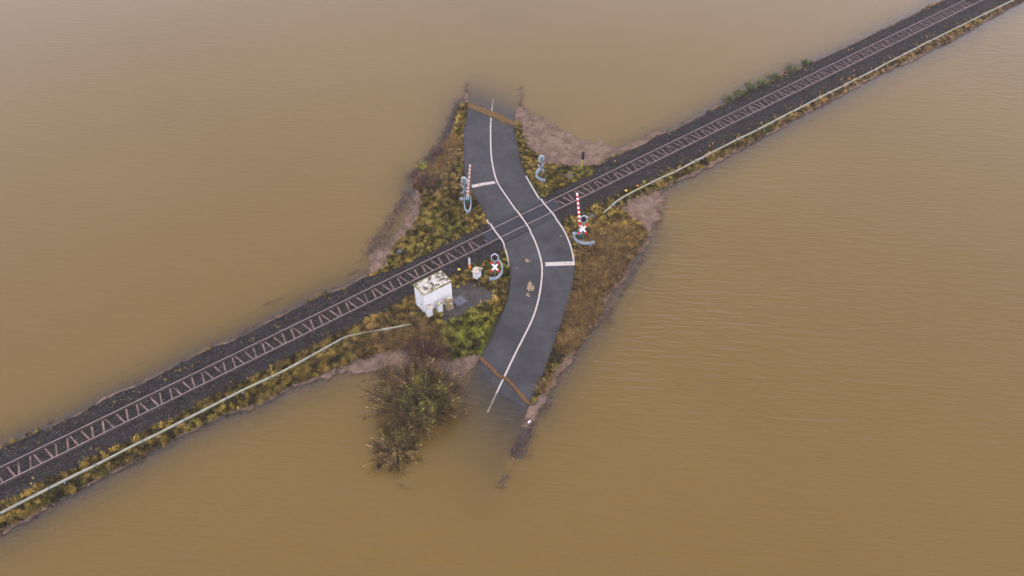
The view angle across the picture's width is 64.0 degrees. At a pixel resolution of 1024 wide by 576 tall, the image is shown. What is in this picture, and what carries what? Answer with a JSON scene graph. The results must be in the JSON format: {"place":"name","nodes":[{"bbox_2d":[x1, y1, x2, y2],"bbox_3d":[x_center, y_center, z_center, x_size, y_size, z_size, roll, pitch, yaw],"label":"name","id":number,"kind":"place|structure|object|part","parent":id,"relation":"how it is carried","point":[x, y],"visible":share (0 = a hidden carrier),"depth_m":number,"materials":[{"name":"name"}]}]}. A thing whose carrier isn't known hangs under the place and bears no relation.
{"place":"outdoors","nodes":[
{"label":"outdoors","id":0,"kind":"place"},
{"bbox_2d":[0,0,1023,575],"bbox_3d":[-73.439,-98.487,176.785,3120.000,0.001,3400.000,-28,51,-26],"label":"water","id":1,"kind":"structure","parent":0,"point":[802,354],"depth_m":75.50,"materials":[{"name":"brown liquid"}]},
{"bbox_2d":[362,421,426,478],"bbox_3d":[-9.132,12.076,62.316,5.552,1.896,5.598,-28,51,-26],"label":"willow bush","id":2,"kind":"object","parent":1,"relation":"in","point":[393,449],"visible":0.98,"depth_m":62.05,"materials":[{"name":"brown plant"}]},
{"bbox_2d":[0,10,978,536],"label":"drowned stalks","id":3,"kind":"object","parent":1,"relation":"on","point":[520,444],"visible":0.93,"depth_m":73.85,"materials":[{"name":"brown plant"}]},
{"bbox_2d":[0,0,1004,534],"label":"flotsam","id":4,"kind":"object","parent":1,"relation":"on","point":[550,140],"visible":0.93,"depth_m":83.31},
{"bbox_2d":[0,0,1023,542],"bbox_3d":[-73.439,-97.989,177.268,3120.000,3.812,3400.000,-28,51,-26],"label":"ground","id":5,"kind":"structure","parent":0,"point":[468,292],"depth_m":72.90,"materials":[{"name":"grey gravel"}]},
{"bbox_2d":[0,323,410,514],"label":"cable trough","id":6,"kind":"object","parent":5,"relation":"on","point":[156,434],"visible":1,"depth_m":63.59,"materials":[{"name":"concrete"}]},
{"bbox_2d":[375,359,399,378],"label":"bare bush","id":7,"kind":"object","parent":5,"relation":"on","point":[386,364],"visible":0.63,"depth_m":67.88,"materials":[{"name":"brown plant"}]},
{"bbox_2d":[404,170,417,179],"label":"bare bush","id":8,"kind":"object","parent":5,"relation":"on","point":[414,171],"visible":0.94,"depth_m":87.39,"materials":[{"name":"brown plant"}]},
{"bbox_2d":[354,351,482,441],"bbox_3d":[-7.514,8.372,64.402,9.810,4.115,9.084,-28,51,-26],"label":"willow bush","id":9,"kind":"object","parent":5,"relation":"on","point":[415,396],"visible":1,"depth_m":63.99,"materials":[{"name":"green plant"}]},
{"bbox_2d":[415,161,428,169],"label":"leafy bush","id":10,"kind":"object","parent":5,"relation":"on","point":[421,166],"visible":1,"depth_m":88.09,"materials":[{"name":"green plant"}]},
{"bbox_2d":[391,330,456,365],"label":"bare bush","id":11,"kind":"object","parent":5,"relation":"on","point":[421,349],"visible":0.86,"depth_m":68.58,"materials":[{"name":"brown plant"}]},
{"bbox_2d":[412,171,436,187],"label":"bare bush","id":12,"kind":"object","parent":5,"relation":"on","point":[424,179],"visible":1,"depth_m":85.70,"materials":[{"name":"brown plant"}]},
{"bbox_2d":[425,304,432,317],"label":"cabinet","id":13,"kind":"object","parent":5,"relation":"on","point":[429,310],"visible":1,"depth_m":70.93,"materials":[{"name":"metal"}]},
{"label":"door","id":14,"kind":"part","parent":13,"relation":"part of","materials":[{"name":"white metal"}]},
{"bbox_2d":[413,270,451,312],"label":"hut","id":15,"kind":"object","parent":5,"relation":"on","point":[433,289],"visible":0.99,"depth_m":71.24,"materials":[{"name":"concrete"}]},
{"bbox_2d":[415,291,422,310],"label":"door","id":16,"kind":"structure","parent":15,"relation":"in","point":[418,298],"depth_m":71.51,"materials":[{"name":"white metal"}]},
{"bbox_2d":[427,145,446,155],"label":"bare bush","id":17,"kind":"object","parent":5,"relation":"on","point":[437,151],"visible":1,"depth_m":89.71,"materials":[{"name":"brown plant"}]},
{"bbox_2d":[435,301,442,312],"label":"cabinet","id":18,"kind":"object","parent":5,"relation":"on","point":[439,306],"visible":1,"depth_m":71.35,"materials":[{"name":"metal"}]},
{"bbox_2d":[444,296,453,311],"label":"cabinet","id":19,"kind":"object","parent":5,"relation":"on","point":[449,305],"visible":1,"depth_m":71.57,"materials":[{"name":"concrete"}]},
{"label":"door","id":20,"kind":"part","parent":19,"relation":"part of","materials":[{"name":"beige metal"}]},
{"bbox_2d":[453,295,466,306],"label":"concrete step","id":21,"kind":"object","parent":5,"relation":"on","point":[459,301],"visible":0.87,"depth_m":72.71,"materials":[{"name":"grey concrete"}]},
{"bbox_2d":[460,176,467,196],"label":"crossing signal","id":22,"kind":"object","parent":5,"relation":"on","point":[464,180],"visible":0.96,"depth_m":81.82,"materials":[{"name":"white metal"}]},
{"bbox_2d":[460,165,470,203],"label":"barrier","id":23,"kind":"object","parent":5,"relation":"on","point":[467,198],"visible":0.96,"depth_m":81.86,"materials":[{"name":"metal"}]},
{"bbox_2d":[464,196,470,214],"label":"guard rail","id":24,"kind":"object","parent":5,"relation":"on","point":[468,210],"visible":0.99,"depth_m":81.71,"materials":[{"name":"metal"}]},
{"bbox_2d":[471,266,482,283],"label":"post cabinet","id":25,"kind":"object","parent":5,"relation":"on","point":[476,270],"visible":1,"depth_m":73.57,"materials":[{"name":"white metal"}]},
{"bbox_2d":[0,0,981,501],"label":"ballast","id":26,"kind":"structure","parent":5,"relation":"on","point":[604,182],"depth_m":75.91,"materials":[{"name":"gravel"}]},
{"bbox_2d":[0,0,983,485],"bbox_3d":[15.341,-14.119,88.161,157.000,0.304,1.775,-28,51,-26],"label":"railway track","id":27,"kind":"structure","parent":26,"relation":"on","point":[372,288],"depth_m":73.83,"materials":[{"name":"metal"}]},
{"bbox_2d":[481,200,560,242],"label":"crossing deck","id":28,"kind":"structure","parent":27,"relation":"on","point":[519,222],"depth_m":80.09,"materials":[{"name":"rubber"}]},
{"bbox_2d":[489,253,499,276],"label":"crossing signal","id":29,"kind":"object","parent":5,"relation":"on","point":[494,257],"visible":0.98,"depth_m":73.64,"materials":[{"name":"white metal"}]},
{"bbox_2d":[489,259,502,281],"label":"guard rail","id":30,"kind":"object","parent":5,"relation":"on","point":[496,277],"visible":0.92,"depth_m":74.67,"materials":[{"name":"metal"}]},
{"bbox_2d":[351,136,651,395],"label":"dead stalks","id":31,"kind":"object","parent":5,"relation":"on","point":[623,245],"visible":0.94,"depth_m":74.75,"materials":[{"name":"brown plant"}]},
{"bbox_2d":[0,0,1004,534],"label":"grass","id":32,"kind":"structure","parent":5,"relation":"on","point":[342,352],"depth_m":73.72,"materials":[{"name":"green plant"}]},
{"bbox_2d":[535,168,544,181],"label":"guard rail","id":33,"kind":"object","parent":5,"relation":"on","point":[539,178],"visible":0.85,"depth_m":85.40,"materials":[{"name":"metal"}]},
{"bbox_2d":[537,155,544,177],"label":"crossing signal","id":34,"kind":"object","parent":5,"relation":"on","point":[541,159],"visible":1,"depth_m":84.28,"materials":[{"name":"white metal"}]},
{"bbox_2d":[573,193,581,238],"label":"barrier","id":35,"kind":"object","parent":5,"relation":"on","point":[580,228],"visible":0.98,"depth_m":77.01,"materials":[{"name":"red metal"}]},
{"bbox_2d":[581,152,584,167],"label":"track signal","id":36,"kind":"object","parent":5,"relation":"on","point":[582,157],"visible":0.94,"depth_m":87.35,"materials":[{"name":"metal"}]},
{"bbox_2d":[578,215,588,240],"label":"crossing signal","id":37,"kind":"object","parent":5,"relation":"on","point":[583,219],"visible":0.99,"depth_m":77.27,"materials":[{"name":"white metal"}]},
{"bbox_2d":[572,232,594,247],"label":"guard rail","id":38,"kind":"object","parent":5,"relation":"on","point":[582,242],"visible":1,"depth_m":77.74,"materials":[{"name":"metal"}]},
{"bbox_2d":[722,93,736,103],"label":"bramble","id":39,"kind":"object","parent":5,"relation":"on","point":[730,98],"visible":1,"depth_m":97.85,"materials":[{"name":"green plant"}]},
{"bbox_2d":[731,88,746,97],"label":"bramble","id":40,"kind":"object","parent":5,"relation":"on","point":[737,93],"visible":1,"depth_m":98.62,"materials":[{"name":"green plant"}]},
{"bbox_2d":[743,79,756,90],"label":"bramble","id":41,"kind":"object","parent":5,"relation":"on","point":[749,85],"visible":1,"depth_m":99.39,"materials":[{"name":"green plant"}]},
{"bbox_2d":[756,77,769,87],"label":"bramble","id":42,"kind":"object","parent":5,"relation":"on","point":[760,81],"visible":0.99,"depth_m":100.53,"materials":[{"name":"green plant"}]},
{"bbox_2d":[764,70,784,80],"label":"bramble","id":43,"kind":"object","parent":5,"relation":"on","point":[774,75],"visible":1,"depth_m":101.58,"materials":[{"name":"green plant"}]},
{"bbox_2d":[781,63,800,73],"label":"bramble","id":44,"kind":"object","parent":5,"relation":"on","point":[790,67],"visible":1,"depth_m":102.99,"materials":[{"name":"green plant"}]},
{"bbox_2d":[800,58,810,64],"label":"bramble","id":45,"kind":"object","parent":5,"relation":"on","point":[805,62],"visible":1,"depth_m":103.99,"materials":[{"name":"green plant"}]},
{"bbox_2d":[604,0,1013,212],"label":"cable trough","id":46,"kind":"object","parent":5,"relation":"on","point":[659,179],"visible":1,"depth_m":95.38,"materials":[{"name":"concrete"}]},
{"bbox_2d":[461,89,574,448],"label":"road","id":47,"kind":"structure","parent":0,"point":[522,339],"depth_m":74.87,"materials":[{"name":"grey asphalt"}]},
{"bbox_2d":[467,102,516,125],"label":"straw line","id":48,"kind":"object","parent":47,"relation":"on","point":[495,115],"visible":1,"depth_m":96.10,"materials":[{"name":"brown plant"}]},
{"bbox_2d":[479,356,529,404],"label":"straw line","id":49,"kind":"object","parent":47,"relation":"on","point":[515,388],"visible":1,"depth_m":67.30,"materials":[{"name":"brown plant"}]}
]}

